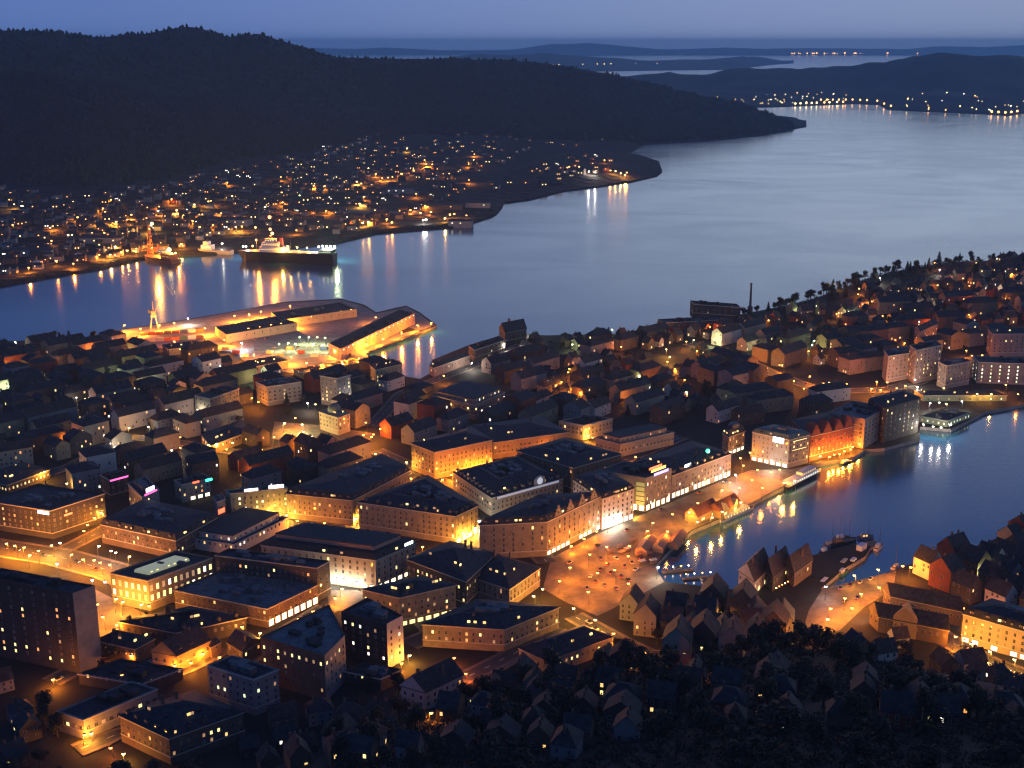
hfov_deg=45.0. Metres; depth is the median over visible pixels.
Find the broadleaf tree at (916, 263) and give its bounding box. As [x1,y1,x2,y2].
[914,260,920,268]
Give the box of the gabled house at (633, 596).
[619,583,644,621]
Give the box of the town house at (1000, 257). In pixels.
[995,252,1007,262]
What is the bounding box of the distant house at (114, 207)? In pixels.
[109,206,118,210]
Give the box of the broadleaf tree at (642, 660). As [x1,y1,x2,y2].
[632,647,658,686]
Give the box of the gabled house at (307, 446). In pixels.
[294,432,321,460]
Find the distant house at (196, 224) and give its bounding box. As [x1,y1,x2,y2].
[193,222,202,228]
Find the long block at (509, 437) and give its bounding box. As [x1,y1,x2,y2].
[467,416,568,458]
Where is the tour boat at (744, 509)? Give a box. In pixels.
[720,500,753,522]
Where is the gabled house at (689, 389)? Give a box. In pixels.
[680,382,695,396]
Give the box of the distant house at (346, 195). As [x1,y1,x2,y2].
[342,192,350,198]
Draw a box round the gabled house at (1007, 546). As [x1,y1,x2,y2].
[993,537,1015,555]
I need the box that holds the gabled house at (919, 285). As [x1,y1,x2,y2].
[913,279,925,291]
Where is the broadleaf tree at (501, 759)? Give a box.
[483,739,532,767]
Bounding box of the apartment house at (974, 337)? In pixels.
[960,327,985,346]
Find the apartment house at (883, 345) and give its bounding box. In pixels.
[872,338,897,352]
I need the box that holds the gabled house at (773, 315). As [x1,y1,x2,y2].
[769,310,780,321]
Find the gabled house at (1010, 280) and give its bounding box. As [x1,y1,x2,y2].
[1004,277,1014,285]
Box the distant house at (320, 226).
[317,223,322,229]
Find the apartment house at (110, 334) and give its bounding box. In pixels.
[99,329,126,341]
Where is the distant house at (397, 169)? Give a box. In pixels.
[394,166,401,172]
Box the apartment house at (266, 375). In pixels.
[253,370,281,389]
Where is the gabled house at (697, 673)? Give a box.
[671,661,703,696]
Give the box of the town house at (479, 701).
[469,687,491,716]
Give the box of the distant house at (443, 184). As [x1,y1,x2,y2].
[440,182,447,187]
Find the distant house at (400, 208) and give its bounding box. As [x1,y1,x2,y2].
[398,206,405,211]
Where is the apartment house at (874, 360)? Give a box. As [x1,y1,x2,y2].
[857,350,883,371]
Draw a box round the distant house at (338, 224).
[333,221,342,229]
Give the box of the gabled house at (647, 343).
[641,335,654,349]
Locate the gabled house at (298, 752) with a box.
[283,732,311,767]
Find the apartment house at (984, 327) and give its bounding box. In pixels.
[979,322,1007,342]
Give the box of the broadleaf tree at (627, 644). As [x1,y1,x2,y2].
[618,638,640,673]
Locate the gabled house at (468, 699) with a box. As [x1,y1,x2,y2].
[454,683,470,704]
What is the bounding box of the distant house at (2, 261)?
[0,258,4,264]
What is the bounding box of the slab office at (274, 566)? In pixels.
[214,548,330,600]
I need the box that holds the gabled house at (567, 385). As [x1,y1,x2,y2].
[564,380,574,392]
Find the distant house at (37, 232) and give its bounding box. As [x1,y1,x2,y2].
[33,228,42,236]
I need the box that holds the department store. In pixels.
[357,475,478,542]
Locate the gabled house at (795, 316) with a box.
[789,310,800,322]
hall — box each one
[10,247,57,256]
[77,658,183,688]
[79,235,123,244]
[118,690,244,764]
[173,570,318,627]
[208,216,252,225]
[238,194,272,202]
[283,205,330,213]
[385,187,416,193]
[424,202,462,209]
[448,218,472,227]
[465,201,490,207]
[499,318,526,344]
[517,624,612,671]
[657,316,722,329]
[869,601,949,644]
[882,582,963,625]
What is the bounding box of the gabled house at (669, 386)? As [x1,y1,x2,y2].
[663,380,679,395]
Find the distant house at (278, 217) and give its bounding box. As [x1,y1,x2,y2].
[275,215,282,220]
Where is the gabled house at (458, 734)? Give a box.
[439,718,476,755]
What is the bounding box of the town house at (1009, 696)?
[980,684,1023,719]
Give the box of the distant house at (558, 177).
[555,174,561,180]
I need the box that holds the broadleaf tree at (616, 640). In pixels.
[612,637,621,644]
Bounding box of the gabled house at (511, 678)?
[492,667,519,692]
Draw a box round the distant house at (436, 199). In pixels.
[434,197,442,201]
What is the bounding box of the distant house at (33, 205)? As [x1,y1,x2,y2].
[29,203,37,208]
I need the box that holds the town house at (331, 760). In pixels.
[323,724,352,766]
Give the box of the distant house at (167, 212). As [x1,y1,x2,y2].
[162,210,171,218]
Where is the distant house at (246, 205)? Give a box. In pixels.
[243,202,249,208]
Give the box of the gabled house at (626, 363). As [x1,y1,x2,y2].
[621,357,632,369]
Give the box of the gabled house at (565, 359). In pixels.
[560,353,570,366]
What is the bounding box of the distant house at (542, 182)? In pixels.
[538,179,547,185]
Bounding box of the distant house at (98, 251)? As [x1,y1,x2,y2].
[91,249,100,256]
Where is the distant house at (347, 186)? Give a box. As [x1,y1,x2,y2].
[344,183,350,190]
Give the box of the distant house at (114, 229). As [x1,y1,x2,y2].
[107,227,117,233]
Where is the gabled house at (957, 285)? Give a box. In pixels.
[949,280,963,290]
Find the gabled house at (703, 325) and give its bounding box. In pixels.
[698,320,710,333]
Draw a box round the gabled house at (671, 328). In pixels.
[669,325,677,332]
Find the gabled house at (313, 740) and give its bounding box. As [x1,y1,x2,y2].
[294,729,317,752]
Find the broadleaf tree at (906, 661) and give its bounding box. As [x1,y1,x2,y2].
[891,651,925,670]
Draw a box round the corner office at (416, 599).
[361,576,457,625]
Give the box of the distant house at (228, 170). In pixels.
[224,167,232,173]
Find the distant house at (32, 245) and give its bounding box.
[27,243,37,246]
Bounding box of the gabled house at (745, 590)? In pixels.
[729,578,757,616]
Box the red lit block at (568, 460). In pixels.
[516,438,621,492]
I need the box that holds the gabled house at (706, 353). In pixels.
[703,348,711,357]
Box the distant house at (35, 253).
[29,250,39,258]
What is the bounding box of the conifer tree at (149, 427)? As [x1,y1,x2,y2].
[147,421,151,432]
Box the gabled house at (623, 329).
[615,327,625,334]
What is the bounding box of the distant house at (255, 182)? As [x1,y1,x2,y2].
[252,180,259,185]
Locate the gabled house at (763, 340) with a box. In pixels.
[758,338,768,343]
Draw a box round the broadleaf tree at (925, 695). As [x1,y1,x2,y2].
[913,685,949,731]
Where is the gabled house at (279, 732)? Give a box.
[271,720,296,751]
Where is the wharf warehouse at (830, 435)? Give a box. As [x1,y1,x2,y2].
[791,411,854,461]
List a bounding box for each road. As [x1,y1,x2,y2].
[0,540,127,581]
[45,647,227,683]
[50,435,237,474]
[56,527,101,551]
[73,729,120,753]
[84,210,430,228]
[251,605,334,660]
[289,521,417,540]
[299,164,434,189]
[367,344,519,426]
[371,449,555,563]
[403,522,479,578]
[404,619,430,647]
[463,627,563,682]
[568,614,651,650]
[621,436,685,460]
[686,342,989,391]
[945,634,1023,673]
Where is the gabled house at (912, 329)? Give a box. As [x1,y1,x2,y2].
[910,324,916,336]
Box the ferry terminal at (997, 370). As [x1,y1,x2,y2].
[971,356,1023,384]
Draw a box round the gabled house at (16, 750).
[0,735,28,767]
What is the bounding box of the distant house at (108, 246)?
[103,243,111,251]
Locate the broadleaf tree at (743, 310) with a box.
[741,307,746,313]
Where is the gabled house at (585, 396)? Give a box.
[580,391,591,401]
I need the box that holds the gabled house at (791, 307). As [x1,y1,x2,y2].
[786,301,797,313]
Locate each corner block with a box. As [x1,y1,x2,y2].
[572,468,634,529]
[605,461,671,511]
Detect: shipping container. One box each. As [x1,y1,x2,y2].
[139,332,146,335]
[180,329,187,332]
[180,336,187,339]
[188,335,195,339]
[196,328,203,331]
[196,335,203,338]
[241,353,248,356]
[320,346,327,349]
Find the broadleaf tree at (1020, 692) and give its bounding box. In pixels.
[1005,687,1023,701]
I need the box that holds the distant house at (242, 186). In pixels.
[239,184,246,188]
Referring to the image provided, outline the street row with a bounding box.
[961,598,1023,659]
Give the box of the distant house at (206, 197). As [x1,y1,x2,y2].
[203,194,209,200]
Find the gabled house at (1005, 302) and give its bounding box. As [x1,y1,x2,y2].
[1002,298,1011,307]
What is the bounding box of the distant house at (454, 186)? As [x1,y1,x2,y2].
[452,184,458,189]
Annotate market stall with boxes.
[615,543,623,549]
[635,551,642,556]
[637,558,645,565]
[644,551,652,556]
[648,558,656,563]
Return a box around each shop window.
[269,618,273,626]
[275,615,279,622]
[282,612,286,619]
[288,608,292,616]
[294,605,298,613]
[307,600,311,607]
[313,597,317,604]
[990,645,997,650]
[1010,651,1016,656]
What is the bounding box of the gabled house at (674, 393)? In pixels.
[669,388,684,397]
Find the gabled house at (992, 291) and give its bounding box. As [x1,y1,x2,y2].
[986,284,998,296]
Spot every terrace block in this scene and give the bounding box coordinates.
[0,344,39,363]
[0,370,12,390]
[0,410,24,437]
[3,400,43,412]
[13,425,64,451]
[19,378,66,399]
[20,397,77,430]
[25,331,55,348]
[28,412,71,433]
[50,362,77,378]
[51,346,84,364]
[54,333,83,340]
[57,384,89,402]
[67,346,111,365]
[68,334,103,349]
[77,358,118,381]
[88,379,132,398]
[91,338,126,356]
[105,388,141,411]
[110,401,155,430]
[113,439,145,464]
[115,344,158,365]
[115,393,154,408]
[120,442,167,475]
[131,366,166,383]
[134,451,182,482]
[142,355,183,375]
[149,408,180,429]
[154,387,201,414]
[168,366,198,387]
[180,339,217,362]
[193,372,237,391]
[193,400,243,431]
[209,361,256,384]
[227,445,262,471]
[239,445,293,476]
[241,462,281,487]
[303,363,347,392]
[316,450,362,476]
[317,435,371,461]
[350,385,382,407]
[378,371,404,391]
[379,411,413,438]
[401,416,436,444]
[436,407,469,431]
[479,399,515,423]
[482,352,510,373]
[495,359,527,383]
[507,342,545,361]
[511,365,546,390]
[517,398,558,421]
[524,350,559,368]
[570,365,599,382]
[571,376,606,398]
[574,352,602,366]
[580,335,614,355]
[585,327,611,340]
[587,395,610,415]
[602,369,634,390]
[609,376,650,404]
[611,329,638,350]
[624,387,664,414]
[630,360,661,377]
[636,321,668,343]
[648,372,673,390]
[649,395,685,424]
[690,354,725,377]
[706,397,739,423]
[711,322,742,345]
[713,318,733,329]
[716,380,740,400]
[726,382,774,405]
[731,403,765,425]
[737,333,758,350]
[738,317,765,336]
[746,387,793,412]
[755,324,782,343]
[771,340,807,367]
[776,327,811,346]
[798,392,832,415]
[808,380,850,401]
[842,309,867,325]
[873,294,910,313]
[896,311,930,325]
[898,301,933,319]
[931,309,965,328]
[938,289,974,308]
[960,295,997,315]
[998,285,1023,303]
[1014,295,1023,312]
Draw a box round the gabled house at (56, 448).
[42,434,70,460]
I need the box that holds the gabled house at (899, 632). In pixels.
[886,623,909,647]
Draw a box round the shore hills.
[0,27,805,286]
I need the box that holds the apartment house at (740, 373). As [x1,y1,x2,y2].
[717,365,749,386]
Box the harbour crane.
[148,285,171,329]
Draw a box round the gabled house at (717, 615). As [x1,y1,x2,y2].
[711,609,732,618]
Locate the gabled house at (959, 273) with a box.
[952,267,965,280]
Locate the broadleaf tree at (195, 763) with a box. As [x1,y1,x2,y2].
[178,757,202,767]
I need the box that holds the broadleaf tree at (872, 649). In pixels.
[864,642,879,663]
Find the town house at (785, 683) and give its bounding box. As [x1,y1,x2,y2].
[768,669,796,705]
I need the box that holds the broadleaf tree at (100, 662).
[97,659,105,666]
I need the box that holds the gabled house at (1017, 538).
[1005,528,1023,545]
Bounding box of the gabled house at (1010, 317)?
[1003,310,1017,324]
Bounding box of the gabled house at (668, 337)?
[661,330,673,344]
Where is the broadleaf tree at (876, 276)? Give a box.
[874,271,879,279]
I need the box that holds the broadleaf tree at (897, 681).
[875,671,906,697]
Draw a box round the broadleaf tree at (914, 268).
[912,265,918,273]
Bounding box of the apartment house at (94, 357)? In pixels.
[82,353,107,363]
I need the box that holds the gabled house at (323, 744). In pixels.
[320,718,333,750]
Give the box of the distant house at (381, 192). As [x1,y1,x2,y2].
[377,190,384,194]
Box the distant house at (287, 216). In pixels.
[284,214,290,219]
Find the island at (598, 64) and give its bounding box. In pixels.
[448,53,793,71]
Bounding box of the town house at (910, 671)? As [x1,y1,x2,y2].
[907,666,931,684]
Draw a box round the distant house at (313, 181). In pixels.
[310,179,317,184]
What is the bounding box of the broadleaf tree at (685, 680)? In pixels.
[673,671,697,700]
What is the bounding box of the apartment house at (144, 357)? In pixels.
[135,350,162,363]
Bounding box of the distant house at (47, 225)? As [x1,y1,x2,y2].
[43,222,51,228]
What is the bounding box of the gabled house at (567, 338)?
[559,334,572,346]
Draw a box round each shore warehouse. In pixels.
[429,352,470,376]
[468,336,504,361]
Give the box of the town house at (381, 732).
[363,717,387,747]
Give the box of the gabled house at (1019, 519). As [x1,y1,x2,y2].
[1007,512,1023,528]
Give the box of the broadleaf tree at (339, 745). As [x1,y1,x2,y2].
[329,733,350,766]
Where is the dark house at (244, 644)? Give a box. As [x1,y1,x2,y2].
[226,629,260,659]
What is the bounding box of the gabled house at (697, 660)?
[685,654,707,685]
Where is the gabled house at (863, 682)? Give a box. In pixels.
[850,669,876,703]
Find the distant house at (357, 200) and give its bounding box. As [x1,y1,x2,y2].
[354,197,362,204]
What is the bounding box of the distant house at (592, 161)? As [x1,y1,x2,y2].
[589,159,595,164]
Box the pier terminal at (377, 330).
[329,309,414,359]
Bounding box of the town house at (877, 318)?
[872,313,885,323]
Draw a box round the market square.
[543,519,663,615]
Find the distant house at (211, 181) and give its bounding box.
[206,179,215,184]
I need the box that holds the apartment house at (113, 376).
[103,370,134,388]
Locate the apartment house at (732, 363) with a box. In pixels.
[721,358,742,367]
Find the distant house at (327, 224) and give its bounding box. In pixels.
[320,219,332,228]
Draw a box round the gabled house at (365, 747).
[345,729,378,764]
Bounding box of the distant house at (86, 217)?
[81,215,89,219]
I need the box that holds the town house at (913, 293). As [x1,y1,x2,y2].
[910,289,919,298]
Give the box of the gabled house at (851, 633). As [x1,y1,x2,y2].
[841,627,869,660]
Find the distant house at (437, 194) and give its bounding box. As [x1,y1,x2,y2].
[433,192,441,196]
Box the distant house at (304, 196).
[300,193,310,200]
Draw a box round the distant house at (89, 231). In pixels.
[85,228,93,234]
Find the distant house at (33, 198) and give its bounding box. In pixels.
[28,196,36,201]
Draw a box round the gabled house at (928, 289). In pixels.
[923,285,934,296]
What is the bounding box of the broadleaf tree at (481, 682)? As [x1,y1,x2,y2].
[472,675,490,696]
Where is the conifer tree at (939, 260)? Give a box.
[936,251,941,264]
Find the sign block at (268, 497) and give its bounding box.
[225,483,287,515]
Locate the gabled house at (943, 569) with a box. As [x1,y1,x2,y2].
[928,552,964,592]
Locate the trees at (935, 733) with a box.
[332,642,1023,767]
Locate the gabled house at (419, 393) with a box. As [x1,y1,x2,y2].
[397,388,426,399]
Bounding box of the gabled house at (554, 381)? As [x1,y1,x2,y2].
[549,376,561,390]
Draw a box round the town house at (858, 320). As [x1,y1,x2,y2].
[851,316,862,324]
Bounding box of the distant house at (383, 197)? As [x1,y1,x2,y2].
[379,195,386,200]
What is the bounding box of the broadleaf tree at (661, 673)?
[645,662,675,681]
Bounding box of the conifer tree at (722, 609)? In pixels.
[720,604,724,612]
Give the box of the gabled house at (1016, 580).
[1008,572,1023,604]
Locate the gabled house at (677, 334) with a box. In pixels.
[672,328,682,341]
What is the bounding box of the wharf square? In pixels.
[805,571,895,632]
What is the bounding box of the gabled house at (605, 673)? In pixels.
[595,662,624,695]
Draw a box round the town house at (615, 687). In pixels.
[603,676,643,717]
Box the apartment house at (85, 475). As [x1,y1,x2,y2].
[64,459,101,490]
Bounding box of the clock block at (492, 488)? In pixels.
[452,456,563,515]
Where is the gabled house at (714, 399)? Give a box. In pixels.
[709,393,720,403]
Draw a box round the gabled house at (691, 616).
[685,611,696,623]
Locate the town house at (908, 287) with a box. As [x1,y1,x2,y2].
[902,281,913,292]
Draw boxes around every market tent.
[635,534,656,555]
[651,532,672,553]
[667,529,686,549]
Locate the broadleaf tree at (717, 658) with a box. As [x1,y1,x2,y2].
[702,650,733,678]
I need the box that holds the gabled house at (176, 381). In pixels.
[167,378,186,387]
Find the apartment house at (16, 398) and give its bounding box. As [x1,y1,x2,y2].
[2,392,34,407]
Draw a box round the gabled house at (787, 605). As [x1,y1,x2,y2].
[779,597,794,630]
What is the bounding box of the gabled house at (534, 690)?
[525,670,544,701]
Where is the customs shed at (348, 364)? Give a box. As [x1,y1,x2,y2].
[293,358,358,378]
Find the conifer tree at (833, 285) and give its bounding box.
[829,279,835,291]
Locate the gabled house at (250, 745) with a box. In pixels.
[238,731,260,759]
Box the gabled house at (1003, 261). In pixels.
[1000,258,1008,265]
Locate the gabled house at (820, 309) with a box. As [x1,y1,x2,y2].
[816,303,825,314]
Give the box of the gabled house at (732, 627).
[717,614,747,657]
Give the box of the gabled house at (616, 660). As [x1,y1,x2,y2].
[609,637,634,669]
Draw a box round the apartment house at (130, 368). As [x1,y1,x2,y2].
[117,362,143,373]
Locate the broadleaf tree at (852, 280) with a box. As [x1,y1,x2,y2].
[847,277,856,287]
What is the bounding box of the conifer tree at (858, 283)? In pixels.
[855,277,860,286]
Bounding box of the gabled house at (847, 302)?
[843,298,853,310]
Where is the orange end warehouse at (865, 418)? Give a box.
[829,400,879,448]
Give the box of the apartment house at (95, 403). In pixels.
[78,394,110,418]
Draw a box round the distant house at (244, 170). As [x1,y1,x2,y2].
[240,168,248,172]
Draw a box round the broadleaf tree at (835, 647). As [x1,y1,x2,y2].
[824,636,848,669]
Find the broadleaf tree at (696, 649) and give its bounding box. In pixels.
[693,645,704,655]
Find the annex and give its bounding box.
[343,662,401,691]
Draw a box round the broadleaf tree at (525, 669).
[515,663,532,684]
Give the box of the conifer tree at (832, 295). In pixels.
[828,287,835,298]
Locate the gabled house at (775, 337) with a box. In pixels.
[774,332,782,341]
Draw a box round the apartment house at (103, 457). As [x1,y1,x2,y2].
[78,444,116,473]
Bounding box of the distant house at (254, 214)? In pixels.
[248,211,258,218]
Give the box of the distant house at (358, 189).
[354,186,362,193]
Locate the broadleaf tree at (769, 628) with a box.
[755,618,786,650]
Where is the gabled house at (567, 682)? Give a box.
[549,677,576,710]
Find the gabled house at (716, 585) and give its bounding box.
[698,572,728,612]
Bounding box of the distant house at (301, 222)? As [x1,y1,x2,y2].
[297,220,306,224]
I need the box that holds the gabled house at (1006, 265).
[1002,262,1013,272]
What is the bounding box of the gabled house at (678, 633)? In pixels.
[661,613,693,654]
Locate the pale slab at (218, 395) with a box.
[194,385,239,409]
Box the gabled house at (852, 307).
[847,303,858,311]
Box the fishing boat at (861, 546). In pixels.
[856,532,876,551]
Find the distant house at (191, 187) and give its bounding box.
[186,185,193,191]
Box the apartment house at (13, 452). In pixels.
[0,438,33,468]
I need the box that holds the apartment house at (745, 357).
[732,352,757,363]
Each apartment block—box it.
[882,346,909,382]
[908,340,941,383]
[914,318,937,340]
[937,358,971,388]
[986,326,1023,356]
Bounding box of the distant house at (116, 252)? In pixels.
[108,249,119,256]
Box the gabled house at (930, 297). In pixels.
[926,292,937,301]
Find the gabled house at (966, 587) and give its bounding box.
[950,568,983,604]
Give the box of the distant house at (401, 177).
[398,176,405,179]
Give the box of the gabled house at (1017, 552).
[1008,544,1023,565]
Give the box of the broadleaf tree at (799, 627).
[792,619,808,642]
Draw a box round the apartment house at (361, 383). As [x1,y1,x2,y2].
[351,376,374,392]
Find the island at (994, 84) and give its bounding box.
[624,52,1023,115]
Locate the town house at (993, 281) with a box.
[988,278,999,287]
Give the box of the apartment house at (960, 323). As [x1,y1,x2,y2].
[953,316,978,330]
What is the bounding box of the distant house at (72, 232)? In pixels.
[67,231,77,233]
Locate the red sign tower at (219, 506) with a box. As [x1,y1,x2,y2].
[213,493,225,518]
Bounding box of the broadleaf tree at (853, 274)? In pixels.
[851,271,859,276]
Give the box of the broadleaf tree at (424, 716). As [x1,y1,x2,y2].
[407,708,426,725]
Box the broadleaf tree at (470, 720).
[452,713,481,729]
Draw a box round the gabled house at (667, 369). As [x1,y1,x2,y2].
[658,366,673,375]
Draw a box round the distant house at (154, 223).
[148,222,157,228]
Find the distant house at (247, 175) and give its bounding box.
[245,173,250,177]
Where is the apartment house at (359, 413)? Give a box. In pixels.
[336,398,370,428]
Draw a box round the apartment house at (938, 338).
[914,334,943,348]
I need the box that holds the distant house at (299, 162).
[295,159,302,165]
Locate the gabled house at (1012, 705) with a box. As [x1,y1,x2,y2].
[1003,699,1019,715]
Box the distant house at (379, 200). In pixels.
[371,197,381,204]
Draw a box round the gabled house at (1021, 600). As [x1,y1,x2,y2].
[1019,589,1023,606]
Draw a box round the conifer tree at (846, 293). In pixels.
[843,286,848,297]
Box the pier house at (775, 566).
[763,545,788,590]
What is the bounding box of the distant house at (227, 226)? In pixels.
[222,223,232,230]
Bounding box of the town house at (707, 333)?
[702,327,712,338]
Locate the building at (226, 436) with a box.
[201,420,245,453]
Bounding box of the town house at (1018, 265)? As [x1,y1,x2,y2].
[1015,261,1023,270]
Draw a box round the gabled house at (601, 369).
[595,364,604,377]
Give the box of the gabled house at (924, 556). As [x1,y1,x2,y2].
[912,544,942,579]
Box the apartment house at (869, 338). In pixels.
[855,331,881,344]
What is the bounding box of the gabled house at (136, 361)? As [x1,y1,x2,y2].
[122,357,141,365]
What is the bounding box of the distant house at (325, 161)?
[322,159,328,163]
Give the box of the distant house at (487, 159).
[484,157,491,162]
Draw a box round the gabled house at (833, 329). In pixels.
[826,326,837,332]
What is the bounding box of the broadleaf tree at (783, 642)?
[769,634,791,656]
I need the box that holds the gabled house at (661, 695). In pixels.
[647,676,677,712]
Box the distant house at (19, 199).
[17,197,26,203]
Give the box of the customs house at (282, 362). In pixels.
[244,355,288,373]
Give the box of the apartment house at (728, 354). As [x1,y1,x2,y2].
[710,346,737,360]
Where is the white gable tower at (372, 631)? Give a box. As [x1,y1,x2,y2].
[341,598,403,666]
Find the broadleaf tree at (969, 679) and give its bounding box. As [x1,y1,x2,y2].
[946,669,980,690]
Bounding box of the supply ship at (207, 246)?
[198,241,233,254]
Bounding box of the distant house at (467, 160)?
[464,157,470,162]
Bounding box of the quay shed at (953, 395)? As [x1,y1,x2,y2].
[914,389,1007,400]
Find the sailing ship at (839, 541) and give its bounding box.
[831,516,856,546]
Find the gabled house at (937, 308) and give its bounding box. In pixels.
[934,305,943,311]
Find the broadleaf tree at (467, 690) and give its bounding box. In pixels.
[456,681,476,706]
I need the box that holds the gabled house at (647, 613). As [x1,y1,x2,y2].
[633,593,661,637]
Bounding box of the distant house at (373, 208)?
[371,206,377,210]
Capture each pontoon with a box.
[661,565,693,573]
[682,571,711,580]
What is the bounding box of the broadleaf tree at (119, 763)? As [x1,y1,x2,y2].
[110,759,131,767]
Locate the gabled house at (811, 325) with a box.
[806,320,817,331]
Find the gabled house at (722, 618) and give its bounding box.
[717,613,728,633]
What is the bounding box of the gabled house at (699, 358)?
[694,354,705,360]
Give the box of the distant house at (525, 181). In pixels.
[522,179,528,183]
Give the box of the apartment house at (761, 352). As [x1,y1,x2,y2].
[752,341,777,362]
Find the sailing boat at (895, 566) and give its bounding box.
[891,545,898,569]
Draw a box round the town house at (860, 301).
[856,295,868,308]
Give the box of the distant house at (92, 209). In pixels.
[85,207,97,215]
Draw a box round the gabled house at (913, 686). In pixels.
[901,676,928,717]
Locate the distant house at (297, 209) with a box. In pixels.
[295,207,302,212]
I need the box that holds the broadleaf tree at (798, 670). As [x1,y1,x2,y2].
[784,657,818,688]
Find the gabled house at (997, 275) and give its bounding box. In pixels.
[991,269,1003,281]
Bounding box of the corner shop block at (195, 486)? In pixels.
[173,473,211,502]
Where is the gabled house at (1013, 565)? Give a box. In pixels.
[994,553,1022,574]
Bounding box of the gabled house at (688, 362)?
[682,357,694,374]
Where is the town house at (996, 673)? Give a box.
[984,659,1014,685]
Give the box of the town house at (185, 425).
[173,413,200,437]
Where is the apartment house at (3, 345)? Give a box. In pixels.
[0,341,17,349]
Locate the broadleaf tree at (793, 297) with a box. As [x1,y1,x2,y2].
[788,294,796,300]
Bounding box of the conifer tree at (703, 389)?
[700,379,707,392]
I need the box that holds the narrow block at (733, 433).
[722,421,745,453]
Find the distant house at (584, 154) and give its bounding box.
[581,151,587,156]
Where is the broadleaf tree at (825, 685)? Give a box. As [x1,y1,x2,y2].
[808,673,834,707]
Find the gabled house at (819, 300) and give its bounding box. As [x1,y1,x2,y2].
[815,297,826,307]
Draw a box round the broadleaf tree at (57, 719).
[45,712,64,736]
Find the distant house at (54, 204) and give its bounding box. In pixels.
[50,201,58,207]
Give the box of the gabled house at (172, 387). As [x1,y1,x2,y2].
[165,383,188,393]
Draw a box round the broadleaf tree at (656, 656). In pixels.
[651,653,658,662]
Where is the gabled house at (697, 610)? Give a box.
[686,602,712,615]
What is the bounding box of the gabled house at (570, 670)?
[554,660,580,686]
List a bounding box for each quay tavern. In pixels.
[685,498,715,523]
[710,493,740,518]
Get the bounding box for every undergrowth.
[534,329,821,422]
[740,259,1023,332]
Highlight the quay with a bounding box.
[631,466,805,555]
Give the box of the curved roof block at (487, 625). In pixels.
[421,599,560,651]
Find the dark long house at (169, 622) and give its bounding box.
[118,606,246,643]
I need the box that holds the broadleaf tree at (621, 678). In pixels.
[604,673,624,689]
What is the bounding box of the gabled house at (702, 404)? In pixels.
[695,397,711,414]
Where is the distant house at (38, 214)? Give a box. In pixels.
[33,211,44,219]
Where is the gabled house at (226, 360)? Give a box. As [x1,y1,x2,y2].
[219,355,232,366]
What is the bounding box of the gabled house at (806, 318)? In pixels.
[800,312,812,324]
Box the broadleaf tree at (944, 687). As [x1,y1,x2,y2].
[928,681,958,693]
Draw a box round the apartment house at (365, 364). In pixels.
[358,355,385,376]
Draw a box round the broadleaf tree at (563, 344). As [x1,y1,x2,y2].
[560,342,565,351]
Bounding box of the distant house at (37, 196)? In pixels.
[31,193,39,199]
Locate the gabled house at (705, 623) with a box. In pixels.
[691,608,719,653]
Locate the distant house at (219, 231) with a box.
[214,228,224,234]
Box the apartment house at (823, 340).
[816,332,842,348]
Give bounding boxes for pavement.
[0,538,130,565]
[0,556,110,584]
[42,669,62,679]
[50,435,240,469]
[50,439,229,475]
[54,525,100,549]
[58,651,227,685]
[68,535,101,552]
[70,726,120,745]
[81,737,121,755]
[254,609,338,662]
[277,604,318,628]
[289,519,420,539]
[364,343,516,425]
[371,452,539,564]
[378,364,481,426]
[382,448,558,560]
[404,623,422,639]
[462,647,513,672]
[465,629,566,683]
[564,618,612,644]
[580,612,659,650]
[629,438,689,461]
[683,344,1023,392]
[694,342,987,388]
[936,643,955,652]
[949,632,1023,668]
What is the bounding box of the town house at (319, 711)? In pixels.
[304,695,334,726]
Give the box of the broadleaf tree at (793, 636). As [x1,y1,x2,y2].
[780,630,801,652]
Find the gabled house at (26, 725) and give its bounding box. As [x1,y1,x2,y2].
[11,710,42,742]
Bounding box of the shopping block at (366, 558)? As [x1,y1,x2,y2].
[260,522,416,587]
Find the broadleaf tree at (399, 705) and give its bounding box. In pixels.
[388,696,411,719]
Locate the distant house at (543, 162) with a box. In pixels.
[540,159,547,165]
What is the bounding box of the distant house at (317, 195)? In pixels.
[314,193,321,198]
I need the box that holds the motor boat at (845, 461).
[839,459,851,464]
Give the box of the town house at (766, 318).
[763,315,771,326]
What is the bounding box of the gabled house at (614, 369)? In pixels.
[610,366,622,372]
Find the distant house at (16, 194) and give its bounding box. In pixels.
[10,192,19,199]
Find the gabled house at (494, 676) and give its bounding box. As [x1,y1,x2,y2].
[484,672,503,692]
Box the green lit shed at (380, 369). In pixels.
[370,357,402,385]
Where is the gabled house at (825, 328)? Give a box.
[820,324,829,331]
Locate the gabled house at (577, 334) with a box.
[572,331,583,338]
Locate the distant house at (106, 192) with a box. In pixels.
[103,190,109,194]
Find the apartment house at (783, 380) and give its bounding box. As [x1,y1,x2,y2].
[765,372,793,392]
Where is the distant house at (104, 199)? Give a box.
[100,195,110,203]
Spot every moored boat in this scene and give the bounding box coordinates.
[819,547,829,552]
[823,520,833,547]
[833,531,849,538]
[839,567,847,576]
[857,519,873,539]
[873,530,882,551]
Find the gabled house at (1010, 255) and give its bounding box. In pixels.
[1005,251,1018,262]
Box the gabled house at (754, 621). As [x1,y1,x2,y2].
[746,611,767,645]
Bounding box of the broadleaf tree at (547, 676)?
[532,666,564,690]
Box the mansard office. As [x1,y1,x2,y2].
[100,499,217,555]
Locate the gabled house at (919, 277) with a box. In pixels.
[914,274,925,281]
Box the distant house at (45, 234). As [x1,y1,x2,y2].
[40,231,49,238]
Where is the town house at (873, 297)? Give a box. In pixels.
[870,293,878,304]
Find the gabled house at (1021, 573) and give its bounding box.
[1018,565,1023,576]
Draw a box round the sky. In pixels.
[0,0,1023,49]
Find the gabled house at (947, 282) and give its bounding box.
[941,276,952,288]

